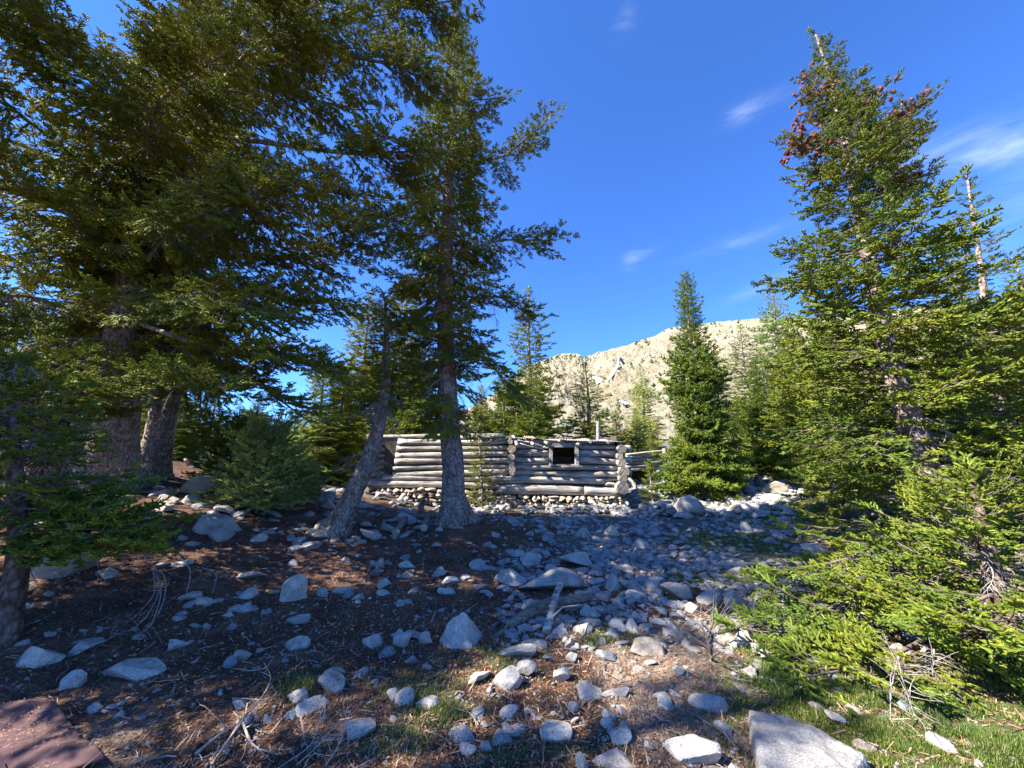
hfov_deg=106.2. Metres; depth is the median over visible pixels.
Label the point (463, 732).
stone
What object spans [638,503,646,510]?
rock
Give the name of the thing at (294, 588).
rock
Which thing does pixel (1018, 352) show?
fir tree
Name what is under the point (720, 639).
stone
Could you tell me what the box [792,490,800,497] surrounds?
stone
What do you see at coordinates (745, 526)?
stone
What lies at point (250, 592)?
stone
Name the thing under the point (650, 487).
fir sapling
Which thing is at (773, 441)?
fir tree
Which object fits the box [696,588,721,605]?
rock
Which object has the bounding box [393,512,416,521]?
stone
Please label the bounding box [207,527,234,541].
rock
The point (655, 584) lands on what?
stone
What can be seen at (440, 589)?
stone
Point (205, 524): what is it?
rock
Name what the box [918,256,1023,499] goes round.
fir tree
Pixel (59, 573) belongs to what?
dead bough
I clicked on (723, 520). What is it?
stone
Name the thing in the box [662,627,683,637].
rock
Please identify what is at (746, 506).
stone
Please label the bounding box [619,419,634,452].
fir tree
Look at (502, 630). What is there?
dead log
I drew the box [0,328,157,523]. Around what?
fir tree
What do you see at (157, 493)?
stone
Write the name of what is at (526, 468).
log cabin
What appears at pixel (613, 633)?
stone
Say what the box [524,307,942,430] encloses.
mountain shrubs
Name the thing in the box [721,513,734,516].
stone
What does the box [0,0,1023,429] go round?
sky
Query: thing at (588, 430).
fir tree
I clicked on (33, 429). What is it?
fir tree
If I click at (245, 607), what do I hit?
stone
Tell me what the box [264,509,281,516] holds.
stone
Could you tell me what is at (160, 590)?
dead bough
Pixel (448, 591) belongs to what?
stone
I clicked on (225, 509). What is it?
stone
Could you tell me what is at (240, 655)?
stone
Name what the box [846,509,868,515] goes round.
stone
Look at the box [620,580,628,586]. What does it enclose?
stone
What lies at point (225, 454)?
fir bush
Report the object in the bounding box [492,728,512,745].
stone
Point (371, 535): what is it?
stone
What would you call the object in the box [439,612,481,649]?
rock
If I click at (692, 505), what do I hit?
rock
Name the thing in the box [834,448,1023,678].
fir tree
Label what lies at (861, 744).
rock
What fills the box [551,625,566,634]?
stone
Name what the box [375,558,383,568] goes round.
rock
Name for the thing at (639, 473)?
fir tree
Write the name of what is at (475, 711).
stone
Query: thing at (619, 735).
stone
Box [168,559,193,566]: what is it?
stone
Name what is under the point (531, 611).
dead log
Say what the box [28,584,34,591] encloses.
stone
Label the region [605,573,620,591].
rock
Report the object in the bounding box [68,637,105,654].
stone
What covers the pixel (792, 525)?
stone
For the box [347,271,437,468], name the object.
fir tree
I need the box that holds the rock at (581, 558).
[560,552,591,565]
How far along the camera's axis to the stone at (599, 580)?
4.88 m
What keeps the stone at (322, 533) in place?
on the ground at (88, 598)
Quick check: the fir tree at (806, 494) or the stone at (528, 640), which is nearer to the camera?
the stone at (528, 640)
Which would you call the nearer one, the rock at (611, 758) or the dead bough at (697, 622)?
the rock at (611, 758)
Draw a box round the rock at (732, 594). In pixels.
[724,589,746,609]
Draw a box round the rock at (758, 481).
[750,475,767,487]
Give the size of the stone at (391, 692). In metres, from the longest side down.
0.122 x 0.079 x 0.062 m
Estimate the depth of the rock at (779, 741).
2.05 m
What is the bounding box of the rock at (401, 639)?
[392,631,411,646]
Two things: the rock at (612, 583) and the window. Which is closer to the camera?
the rock at (612, 583)
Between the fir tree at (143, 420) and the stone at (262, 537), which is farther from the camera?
the fir tree at (143, 420)
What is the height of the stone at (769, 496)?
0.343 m
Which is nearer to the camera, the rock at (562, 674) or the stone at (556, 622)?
the rock at (562, 674)
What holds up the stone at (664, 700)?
on the ground at (88, 598)
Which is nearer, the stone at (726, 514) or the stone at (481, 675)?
the stone at (481, 675)
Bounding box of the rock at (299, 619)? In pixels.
[286,614,309,624]
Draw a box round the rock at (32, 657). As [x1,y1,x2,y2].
[16,646,65,667]
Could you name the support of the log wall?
on the ground at (88, 598)
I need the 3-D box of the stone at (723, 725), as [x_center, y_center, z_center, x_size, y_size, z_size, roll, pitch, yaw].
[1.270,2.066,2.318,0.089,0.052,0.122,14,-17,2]
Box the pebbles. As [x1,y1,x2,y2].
[0,508,1016,767]
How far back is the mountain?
197.36 m
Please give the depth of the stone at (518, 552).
6.32 m
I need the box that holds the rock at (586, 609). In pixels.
[580,604,600,617]
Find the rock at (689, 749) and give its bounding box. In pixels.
[662,734,721,764]
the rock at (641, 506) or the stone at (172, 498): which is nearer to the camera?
the stone at (172, 498)
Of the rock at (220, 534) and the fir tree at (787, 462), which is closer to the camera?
the rock at (220, 534)
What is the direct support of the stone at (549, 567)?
on the ground at (88, 598)
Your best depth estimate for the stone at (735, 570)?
5.20 m
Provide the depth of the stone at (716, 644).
3.37 m
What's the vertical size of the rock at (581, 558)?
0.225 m
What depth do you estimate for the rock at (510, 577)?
5.14 m
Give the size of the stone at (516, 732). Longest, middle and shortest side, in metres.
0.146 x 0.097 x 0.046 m
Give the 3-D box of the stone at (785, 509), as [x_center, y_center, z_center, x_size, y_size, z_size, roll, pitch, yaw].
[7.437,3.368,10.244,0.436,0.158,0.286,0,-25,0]
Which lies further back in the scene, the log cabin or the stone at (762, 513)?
the log cabin
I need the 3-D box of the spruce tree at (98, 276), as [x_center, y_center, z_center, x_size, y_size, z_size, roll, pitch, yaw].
[-8.381,-2.258,8.711,3.453,8.567,3.425,0,-11,0]
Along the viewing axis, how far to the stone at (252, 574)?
4.67 m
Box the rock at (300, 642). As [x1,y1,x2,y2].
[286,635,310,649]
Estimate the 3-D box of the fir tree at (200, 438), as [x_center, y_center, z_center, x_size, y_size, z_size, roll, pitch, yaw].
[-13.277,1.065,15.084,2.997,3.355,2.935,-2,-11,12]
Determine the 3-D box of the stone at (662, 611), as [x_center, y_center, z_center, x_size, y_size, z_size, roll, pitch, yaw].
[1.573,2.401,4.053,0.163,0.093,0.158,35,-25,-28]
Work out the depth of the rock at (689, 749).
2.07 m
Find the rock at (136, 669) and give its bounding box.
[101,657,166,680]
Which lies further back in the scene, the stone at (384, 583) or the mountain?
the mountain
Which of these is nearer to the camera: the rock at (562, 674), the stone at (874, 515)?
the rock at (562, 674)
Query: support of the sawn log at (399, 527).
on the ground at (88, 598)
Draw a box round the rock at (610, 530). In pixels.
[603,525,619,536]
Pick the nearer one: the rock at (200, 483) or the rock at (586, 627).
the rock at (586, 627)
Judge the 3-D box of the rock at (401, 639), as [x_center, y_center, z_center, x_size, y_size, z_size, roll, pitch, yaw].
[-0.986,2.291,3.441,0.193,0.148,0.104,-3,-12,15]
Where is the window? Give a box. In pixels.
[549,443,581,466]
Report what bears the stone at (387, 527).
on the ground at (88, 598)
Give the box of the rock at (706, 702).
[687,693,728,713]
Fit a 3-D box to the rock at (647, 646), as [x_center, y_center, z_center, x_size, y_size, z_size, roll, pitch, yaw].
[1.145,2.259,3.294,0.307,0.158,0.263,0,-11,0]
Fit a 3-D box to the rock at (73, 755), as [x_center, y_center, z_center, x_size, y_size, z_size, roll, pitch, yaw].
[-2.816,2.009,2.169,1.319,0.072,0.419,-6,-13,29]
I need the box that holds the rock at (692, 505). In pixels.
[668,495,705,515]
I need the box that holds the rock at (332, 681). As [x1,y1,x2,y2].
[317,669,344,693]
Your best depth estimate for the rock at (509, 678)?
2.78 m
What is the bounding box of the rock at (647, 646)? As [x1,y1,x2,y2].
[630,637,664,656]
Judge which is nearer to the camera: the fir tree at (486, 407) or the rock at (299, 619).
the rock at (299, 619)
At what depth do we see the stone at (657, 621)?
3.82 m
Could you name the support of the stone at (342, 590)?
on the ground at (88, 598)
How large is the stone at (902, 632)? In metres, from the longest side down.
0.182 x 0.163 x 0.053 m
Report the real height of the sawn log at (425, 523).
0.261 m
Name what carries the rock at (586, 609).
on the ground at (88, 598)
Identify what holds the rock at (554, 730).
on the ground at (88, 598)
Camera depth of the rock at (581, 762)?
2.02 m
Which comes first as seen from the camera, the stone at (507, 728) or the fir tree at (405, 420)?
the stone at (507, 728)
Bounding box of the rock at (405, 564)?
[398,560,415,568]
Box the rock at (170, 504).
[154,499,175,510]
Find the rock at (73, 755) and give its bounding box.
[0,698,105,767]
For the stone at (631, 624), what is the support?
on the ground at (88, 598)
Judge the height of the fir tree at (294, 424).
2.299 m
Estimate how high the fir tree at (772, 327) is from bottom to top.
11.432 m
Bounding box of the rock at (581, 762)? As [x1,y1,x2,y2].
[575,752,587,767]
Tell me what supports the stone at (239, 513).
on the ground at (88, 598)
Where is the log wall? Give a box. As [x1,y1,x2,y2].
[625,449,667,470]
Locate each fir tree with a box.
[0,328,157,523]
[0,341,202,646]
[0,355,87,443]
[2,298,45,379]
[140,399,190,445]
[141,397,148,427]
[147,393,210,449]
[173,393,210,459]
[188,394,231,450]
[217,394,273,448]
[230,402,245,429]
[271,409,310,468]
[287,343,346,476]
[295,373,368,484]
[299,290,398,467]
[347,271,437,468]
[384,358,439,438]
[430,387,468,432]
[462,384,494,433]
[477,366,535,490]
[490,285,570,437]
[494,370,566,496]
[560,361,634,480]
[606,409,636,478]
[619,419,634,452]
[622,362,666,460]
[625,408,657,478]
[645,428,657,460]
[647,269,755,500]
[690,355,759,476]
[709,27,1023,742]
[720,323,776,464]
[728,351,795,477]
[739,279,808,449]
[747,318,837,476]
[759,357,870,487]
[775,321,903,524]
[826,338,927,492]
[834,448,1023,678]
[875,326,950,484]
[884,289,1023,560]
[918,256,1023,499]
[925,297,976,415]
[935,163,1023,457]
[978,256,1023,422]
[1005,254,1023,423]
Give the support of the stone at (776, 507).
on the ground at (88, 598)
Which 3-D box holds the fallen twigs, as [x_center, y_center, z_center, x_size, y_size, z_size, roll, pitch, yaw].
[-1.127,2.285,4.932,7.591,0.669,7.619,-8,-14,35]
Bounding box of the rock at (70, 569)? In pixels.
[30,554,99,578]
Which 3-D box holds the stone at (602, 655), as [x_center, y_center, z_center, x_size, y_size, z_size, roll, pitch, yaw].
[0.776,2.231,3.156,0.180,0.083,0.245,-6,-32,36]
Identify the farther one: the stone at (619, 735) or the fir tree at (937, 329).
the fir tree at (937, 329)
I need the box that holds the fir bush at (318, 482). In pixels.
[286,459,335,506]
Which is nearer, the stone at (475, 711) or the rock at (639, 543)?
the stone at (475, 711)
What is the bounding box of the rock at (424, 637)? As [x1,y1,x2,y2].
[418,631,431,643]
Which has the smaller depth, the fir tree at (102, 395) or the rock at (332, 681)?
the rock at (332, 681)
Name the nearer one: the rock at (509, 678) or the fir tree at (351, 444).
the rock at (509, 678)
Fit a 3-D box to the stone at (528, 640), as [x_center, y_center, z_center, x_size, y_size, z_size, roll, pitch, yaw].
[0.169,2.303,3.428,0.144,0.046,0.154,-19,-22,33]
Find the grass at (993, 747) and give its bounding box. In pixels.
[250,524,1023,767]
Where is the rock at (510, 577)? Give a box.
[495,569,526,585]
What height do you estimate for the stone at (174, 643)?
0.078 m
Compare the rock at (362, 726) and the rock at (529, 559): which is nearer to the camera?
the rock at (362, 726)
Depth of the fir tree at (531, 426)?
15.93 m
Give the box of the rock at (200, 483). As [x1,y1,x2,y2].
[179,476,218,493]
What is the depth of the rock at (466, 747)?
2.15 m
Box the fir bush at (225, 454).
[181,405,274,485]
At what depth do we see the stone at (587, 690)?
2.66 m
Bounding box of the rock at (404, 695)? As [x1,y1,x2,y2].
[395,687,413,705]
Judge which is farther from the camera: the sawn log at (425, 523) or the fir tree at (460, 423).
the fir tree at (460, 423)
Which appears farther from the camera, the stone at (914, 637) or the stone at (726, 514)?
the stone at (726, 514)
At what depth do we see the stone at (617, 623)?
3.76 m
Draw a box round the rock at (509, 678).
[494,665,522,691]
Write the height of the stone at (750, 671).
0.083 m
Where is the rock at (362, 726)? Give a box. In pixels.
[346,717,375,739]
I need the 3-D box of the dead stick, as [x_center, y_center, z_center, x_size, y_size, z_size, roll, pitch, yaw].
[1.585,2.080,3.352,0.387,0.436,1.025,0,-11,0]
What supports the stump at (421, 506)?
on the ground at (88, 598)
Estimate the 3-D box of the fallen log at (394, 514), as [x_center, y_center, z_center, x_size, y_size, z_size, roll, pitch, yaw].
[-2.198,2.834,8.276,1.278,0.138,0.215,0,-11,0]
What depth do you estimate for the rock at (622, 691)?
2.65 m
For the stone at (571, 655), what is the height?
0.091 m
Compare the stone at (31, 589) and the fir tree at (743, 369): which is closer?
the stone at (31, 589)
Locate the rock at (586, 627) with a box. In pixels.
[572,623,593,634]
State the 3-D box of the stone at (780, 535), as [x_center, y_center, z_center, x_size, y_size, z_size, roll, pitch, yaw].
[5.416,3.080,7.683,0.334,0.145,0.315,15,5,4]
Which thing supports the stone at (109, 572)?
on the ground at (88, 598)
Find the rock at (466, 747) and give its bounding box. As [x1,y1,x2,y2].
[459,742,476,755]
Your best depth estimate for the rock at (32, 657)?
2.89 m
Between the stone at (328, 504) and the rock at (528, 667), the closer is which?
the rock at (528, 667)
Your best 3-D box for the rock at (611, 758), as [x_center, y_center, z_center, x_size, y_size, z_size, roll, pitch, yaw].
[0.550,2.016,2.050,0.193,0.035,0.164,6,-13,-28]
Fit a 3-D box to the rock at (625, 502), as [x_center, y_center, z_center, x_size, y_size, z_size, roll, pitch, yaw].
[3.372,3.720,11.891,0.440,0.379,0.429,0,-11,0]
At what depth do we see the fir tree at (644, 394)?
23.83 m
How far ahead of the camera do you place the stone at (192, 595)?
4.01 m
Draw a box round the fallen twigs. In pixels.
[4,527,778,767]
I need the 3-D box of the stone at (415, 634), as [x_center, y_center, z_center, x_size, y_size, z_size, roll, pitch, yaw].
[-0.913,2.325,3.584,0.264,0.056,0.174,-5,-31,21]
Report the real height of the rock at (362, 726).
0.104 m
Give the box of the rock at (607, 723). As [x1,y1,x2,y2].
[600,717,614,730]
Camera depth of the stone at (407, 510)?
9.33 m
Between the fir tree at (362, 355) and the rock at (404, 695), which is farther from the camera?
the fir tree at (362, 355)
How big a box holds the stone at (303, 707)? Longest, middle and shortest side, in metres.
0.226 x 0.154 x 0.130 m
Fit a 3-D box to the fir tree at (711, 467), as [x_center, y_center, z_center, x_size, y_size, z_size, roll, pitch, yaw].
[6.926,-0.100,14.899,3.655,9.327,3.879,-8,-14,34]
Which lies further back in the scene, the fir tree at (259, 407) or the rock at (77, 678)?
the fir tree at (259, 407)
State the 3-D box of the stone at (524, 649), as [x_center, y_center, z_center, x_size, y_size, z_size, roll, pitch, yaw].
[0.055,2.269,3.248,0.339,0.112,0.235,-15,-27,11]
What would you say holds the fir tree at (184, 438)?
on the ground at (88, 598)
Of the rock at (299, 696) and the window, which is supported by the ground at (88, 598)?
the rock at (299, 696)
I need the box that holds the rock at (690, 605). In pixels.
[683,602,701,612]
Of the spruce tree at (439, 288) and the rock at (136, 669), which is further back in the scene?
the spruce tree at (439, 288)
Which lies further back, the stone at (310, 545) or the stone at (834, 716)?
the stone at (310, 545)
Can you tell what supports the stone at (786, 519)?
on the ground at (88, 598)
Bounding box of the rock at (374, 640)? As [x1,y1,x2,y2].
[362,634,382,647]
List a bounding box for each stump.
[418,498,426,513]
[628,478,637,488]
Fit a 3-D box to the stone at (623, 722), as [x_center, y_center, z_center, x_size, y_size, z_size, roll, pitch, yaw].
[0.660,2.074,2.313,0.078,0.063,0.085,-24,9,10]
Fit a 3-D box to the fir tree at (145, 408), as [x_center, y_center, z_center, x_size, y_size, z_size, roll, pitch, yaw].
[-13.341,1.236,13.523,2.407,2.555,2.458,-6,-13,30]
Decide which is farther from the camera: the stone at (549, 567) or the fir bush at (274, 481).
the fir bush at (274, 481)
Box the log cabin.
[364,421,631,509]
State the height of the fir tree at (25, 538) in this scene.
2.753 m
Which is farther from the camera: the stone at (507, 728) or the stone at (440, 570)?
the stone at (440, 570)
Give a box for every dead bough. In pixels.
[0,507,103,589]
[92,552,229,650]
[194,653,291,766]
[278,693,358,767]
[675,594,772,638]
[850,633,963,736]
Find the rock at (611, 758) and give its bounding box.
[591,748,633,767]
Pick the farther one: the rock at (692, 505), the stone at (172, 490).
the rock at (692, 505)
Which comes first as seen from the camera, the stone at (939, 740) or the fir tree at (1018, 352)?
the stone at (939, 740)
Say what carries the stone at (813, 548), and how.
on the ground at (88, 598)
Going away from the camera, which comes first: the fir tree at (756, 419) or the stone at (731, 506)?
the stone at (731, 506)
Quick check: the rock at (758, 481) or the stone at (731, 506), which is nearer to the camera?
the stone at (731, 506)
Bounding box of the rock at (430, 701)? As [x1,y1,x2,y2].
[415,695,438,709]
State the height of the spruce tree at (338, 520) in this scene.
5.142 m
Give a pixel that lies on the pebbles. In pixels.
(606, 738)
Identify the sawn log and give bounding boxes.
[392,516,407,535]
[420,510,433,530]
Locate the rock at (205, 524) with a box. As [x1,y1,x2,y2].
[192,513,241,534]
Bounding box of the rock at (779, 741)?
[747,710,870,767]
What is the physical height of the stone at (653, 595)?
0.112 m
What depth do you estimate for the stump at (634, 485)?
15.92 m
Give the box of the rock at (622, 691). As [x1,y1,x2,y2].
[600,686,628,696]
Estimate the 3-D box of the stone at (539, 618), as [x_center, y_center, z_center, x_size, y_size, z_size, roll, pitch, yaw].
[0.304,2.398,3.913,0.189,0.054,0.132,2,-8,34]
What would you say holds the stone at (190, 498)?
on the ground at (88, 598)
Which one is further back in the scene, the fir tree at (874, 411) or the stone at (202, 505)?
the fir tree at (874, 411)
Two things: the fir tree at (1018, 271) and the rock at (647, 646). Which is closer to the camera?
the rock at (647, 646)
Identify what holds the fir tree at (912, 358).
on the ground at (88, 598)
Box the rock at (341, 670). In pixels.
[324,667,345,674]
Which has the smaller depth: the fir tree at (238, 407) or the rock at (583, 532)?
the rock at (583, 532)
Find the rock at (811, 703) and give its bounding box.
[808,701,823,712]
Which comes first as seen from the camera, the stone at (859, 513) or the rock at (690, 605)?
the rock at (690, 605)
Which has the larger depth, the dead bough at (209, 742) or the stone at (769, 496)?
the stone at (769, 496)
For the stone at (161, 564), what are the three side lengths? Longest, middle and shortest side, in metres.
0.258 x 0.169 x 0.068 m
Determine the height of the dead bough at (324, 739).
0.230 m
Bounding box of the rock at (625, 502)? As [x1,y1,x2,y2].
[616,498,628,508]
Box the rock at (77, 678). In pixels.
[59,669,86,690]
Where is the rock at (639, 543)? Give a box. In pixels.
[632,538,649,547]
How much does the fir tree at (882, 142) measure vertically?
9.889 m
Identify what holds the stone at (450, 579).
on the ground at (88, 598)
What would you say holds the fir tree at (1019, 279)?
on the ground at (88, 598)
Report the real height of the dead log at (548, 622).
0.328 m
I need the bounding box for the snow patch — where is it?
[608,356,619,382]
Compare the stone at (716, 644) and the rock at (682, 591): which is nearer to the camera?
the stone at (716, 644)
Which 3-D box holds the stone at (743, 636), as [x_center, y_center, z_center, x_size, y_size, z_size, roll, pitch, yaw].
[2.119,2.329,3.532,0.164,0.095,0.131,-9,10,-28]
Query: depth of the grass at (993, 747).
2.52 m
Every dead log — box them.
[487,592,593,627]
[492,623,509,638]
[537,576,583,634]
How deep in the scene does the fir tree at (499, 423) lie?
16.79 m
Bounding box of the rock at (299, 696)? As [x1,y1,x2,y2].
[287,689,308,704]
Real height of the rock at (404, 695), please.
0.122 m
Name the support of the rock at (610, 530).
on the ground at (88, 598)
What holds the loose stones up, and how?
on the ground at (88, 598)
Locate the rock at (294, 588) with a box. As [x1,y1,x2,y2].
[279,574,307,601]
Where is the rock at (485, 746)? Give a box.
[479,741,492,751]
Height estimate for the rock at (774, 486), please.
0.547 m
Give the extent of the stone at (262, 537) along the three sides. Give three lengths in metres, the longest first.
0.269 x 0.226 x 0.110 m
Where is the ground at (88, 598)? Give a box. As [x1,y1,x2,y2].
[0,436,1023,767]
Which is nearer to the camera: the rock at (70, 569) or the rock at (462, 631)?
the rock at (462, 631)
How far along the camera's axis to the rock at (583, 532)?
7.68 m
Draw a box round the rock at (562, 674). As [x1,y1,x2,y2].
[553,667,570,681]
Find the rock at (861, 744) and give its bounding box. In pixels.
[851,738,876,752]
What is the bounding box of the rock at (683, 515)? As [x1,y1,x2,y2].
[673,512,694,518]
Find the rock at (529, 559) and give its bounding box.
[520,552,541,565]
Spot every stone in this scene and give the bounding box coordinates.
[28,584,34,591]
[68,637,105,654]
[100,567,118,578]
[148,490,169,495]
[154,562,169,567]
[158,494,179,503]
[161,489,176,494]
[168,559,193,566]
[168,639,187,649]
[177,591,202,599]
[181,493,202,503]
[184,459,197,465]
[191,502,210,508]
[195,597,213,604]
[213,505,234,513]
[230,510,245,517]
[232,697,246,709]
[234,649,251,660]
[236,571,264,578]
[236,602,255,612]
[236,713,252,724]
[238,587,259,598]
[250,532,267,541]
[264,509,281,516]
[295,695,330,717]
[302,541,321,549]
[315,530,330,537]
[316,587,328,594]
[321,499,333,508]
[331,586,352,593]
[351,593,363,599]
[360,529,381,540]
[377,578,391,588]
[381,524,394,531]
[386,687,398,702]
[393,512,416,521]
[398,507,411,512]
[405,629,420,637]
[434,566,446,575]
[437,587,443,594]
[442,576,458,583]
[442,587,455,595]
[448,724,475,743]
[468,671,491,683]
[469,558,485,570]
[469,705,484,720]
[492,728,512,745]
[498,643,537,656]
[499,704,517,720]
[501,721,513,733]
[509,723,525,736]
[510,549,524,556]
[524,638,532,643]
[535,615,545,622]
[546,564,557,571]
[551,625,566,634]
[553,620,567,627]
[565,652,578,662]
[576,680,602,700]
[591,577,604,584]
[596,649,616,661]
[604,630,620,638]
[608,618,625,630]
[608,725,631,745]
[619,720,627,725]
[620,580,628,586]
[625,589,641,598]
[626,618,638,632]
[644,579,661,588]
[649,617,667,626]
[650,592,662,598]
[654,606,666,615]
[657,691,672,709]
[710,641,722,650]
[713,720,732,734]
[717,635,737,644]
[718,517,728,522]
[719,560,729,566]
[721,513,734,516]
[727,567,745,574]
[728,504,741,509]
[728,763,738,767]
[729,639,745,648]
[735,630,750,641]
[740,521,753,532]
[740,667,756,676]
[741,503,753,508]
[752,510,772,517]
[762,493,780,500]
[768,505,787,510]
[771,532,788,538]
[775,517,791,524]
[782,507,795,511]
[788,523,805,530]
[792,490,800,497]
[800,543,828,554]
[824,709,849,724]
[844,704,863,715]
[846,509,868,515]
[865,512,885,517]
[870,629,888,640]
[899,630,915,635]
[902,634,922,640]
[925,731,957,752]
[939,689,962,700]
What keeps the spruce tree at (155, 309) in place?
on the ground at (88, 598)
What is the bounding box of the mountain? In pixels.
[213,308,943,440]
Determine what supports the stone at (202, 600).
on the ground at (88, 598)
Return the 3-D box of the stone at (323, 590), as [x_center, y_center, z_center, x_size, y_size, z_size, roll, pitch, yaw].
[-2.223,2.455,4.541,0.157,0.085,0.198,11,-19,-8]
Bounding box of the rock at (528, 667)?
[516,659,536,675]
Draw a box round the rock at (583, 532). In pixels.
[574,528,590,537]
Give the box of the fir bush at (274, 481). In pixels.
[189,409,318,510]
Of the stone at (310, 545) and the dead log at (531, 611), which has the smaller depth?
the dead log at (531, 611)
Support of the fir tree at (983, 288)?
on the ground at (88, 598)
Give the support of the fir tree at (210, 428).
on the ground at (88, 598)
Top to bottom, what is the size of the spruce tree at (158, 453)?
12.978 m
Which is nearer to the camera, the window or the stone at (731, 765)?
the stone at (731, 765)
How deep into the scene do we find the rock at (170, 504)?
6.31 m
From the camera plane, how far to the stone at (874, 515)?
8.92 m
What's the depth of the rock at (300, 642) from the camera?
3.31 m
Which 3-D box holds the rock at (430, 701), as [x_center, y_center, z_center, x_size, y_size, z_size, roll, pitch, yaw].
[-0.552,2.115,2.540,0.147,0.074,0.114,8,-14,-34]
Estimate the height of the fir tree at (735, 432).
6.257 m
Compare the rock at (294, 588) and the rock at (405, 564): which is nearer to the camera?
the rock at (294, 588)
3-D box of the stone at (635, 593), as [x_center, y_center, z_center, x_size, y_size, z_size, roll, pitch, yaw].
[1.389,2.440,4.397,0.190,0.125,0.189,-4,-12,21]
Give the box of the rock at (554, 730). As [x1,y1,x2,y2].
[540,719,572,743]
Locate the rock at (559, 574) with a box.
[518,568,582,588]
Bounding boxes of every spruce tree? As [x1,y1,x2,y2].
[0,0,375,488]
[7,0,485,478]
[22,128,223,469]
[314,287,419,535]
[359,6,579,527]
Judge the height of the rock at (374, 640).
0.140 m
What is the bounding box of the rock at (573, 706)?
[568,701,578,711]
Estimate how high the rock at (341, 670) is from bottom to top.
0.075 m
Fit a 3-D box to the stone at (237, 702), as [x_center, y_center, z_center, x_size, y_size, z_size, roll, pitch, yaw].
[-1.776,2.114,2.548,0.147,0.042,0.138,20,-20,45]
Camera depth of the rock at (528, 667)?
2.91 m
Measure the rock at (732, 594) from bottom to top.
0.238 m
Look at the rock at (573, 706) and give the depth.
2.50 m
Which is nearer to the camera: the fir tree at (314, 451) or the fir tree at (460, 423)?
the fir tree at (314, 451)
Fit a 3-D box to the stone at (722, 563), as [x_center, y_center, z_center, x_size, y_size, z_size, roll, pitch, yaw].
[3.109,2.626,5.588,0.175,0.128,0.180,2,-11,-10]
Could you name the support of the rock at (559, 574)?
on the ground at (88, 598)
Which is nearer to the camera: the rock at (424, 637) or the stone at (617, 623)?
the rock at (424, 637)
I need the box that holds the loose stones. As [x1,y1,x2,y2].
[11,449,1023,767]
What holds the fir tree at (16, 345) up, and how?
on the ground at (88, 598)
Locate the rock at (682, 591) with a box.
[659,582,692,598]
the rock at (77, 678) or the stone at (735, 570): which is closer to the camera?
the rock at (77, 678)
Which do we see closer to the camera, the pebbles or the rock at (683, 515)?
the pebbles
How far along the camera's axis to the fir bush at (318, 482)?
8.64 m
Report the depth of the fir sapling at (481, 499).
11.72 m
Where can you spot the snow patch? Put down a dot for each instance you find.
(617, 366)
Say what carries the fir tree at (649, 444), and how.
on the ground at (88, 598)
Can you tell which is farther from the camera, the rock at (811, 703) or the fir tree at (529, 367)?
the fir tree at (529, 367)
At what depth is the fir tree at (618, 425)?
19.80 m
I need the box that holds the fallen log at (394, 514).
[379,512,436,518]
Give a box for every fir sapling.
[466,404,503,507]
[637,459,662,509]
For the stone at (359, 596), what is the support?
on the ground at (88, 598)
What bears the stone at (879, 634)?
on the ground at (88, 598)
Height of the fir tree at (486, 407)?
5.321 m
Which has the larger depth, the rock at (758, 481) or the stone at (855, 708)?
the rock at (758, 481)
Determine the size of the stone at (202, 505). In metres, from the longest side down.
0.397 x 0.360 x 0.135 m
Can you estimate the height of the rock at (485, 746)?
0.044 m
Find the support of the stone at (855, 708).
on the ground at (88, 598)
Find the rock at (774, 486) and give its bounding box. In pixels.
[761,481,788,492]
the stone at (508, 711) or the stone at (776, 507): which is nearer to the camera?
the stone at (508, 711)
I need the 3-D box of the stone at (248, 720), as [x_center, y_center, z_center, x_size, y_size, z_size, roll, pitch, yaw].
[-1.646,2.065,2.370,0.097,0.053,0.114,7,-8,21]
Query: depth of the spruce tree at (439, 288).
8.77 m
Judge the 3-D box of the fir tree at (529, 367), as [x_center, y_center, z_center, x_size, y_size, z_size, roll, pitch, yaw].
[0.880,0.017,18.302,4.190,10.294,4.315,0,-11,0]
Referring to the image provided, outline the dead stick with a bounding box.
[665,598,720,661]
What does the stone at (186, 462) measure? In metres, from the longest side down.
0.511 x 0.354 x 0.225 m
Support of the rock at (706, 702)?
on the ground at (88, 598)
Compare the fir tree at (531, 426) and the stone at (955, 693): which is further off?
the fir tree at (531, 426)
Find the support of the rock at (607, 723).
on the ground at (88, 598)
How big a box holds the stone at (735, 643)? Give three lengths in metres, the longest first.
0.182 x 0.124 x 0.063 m
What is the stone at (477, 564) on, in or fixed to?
on the ground at (88, 598)

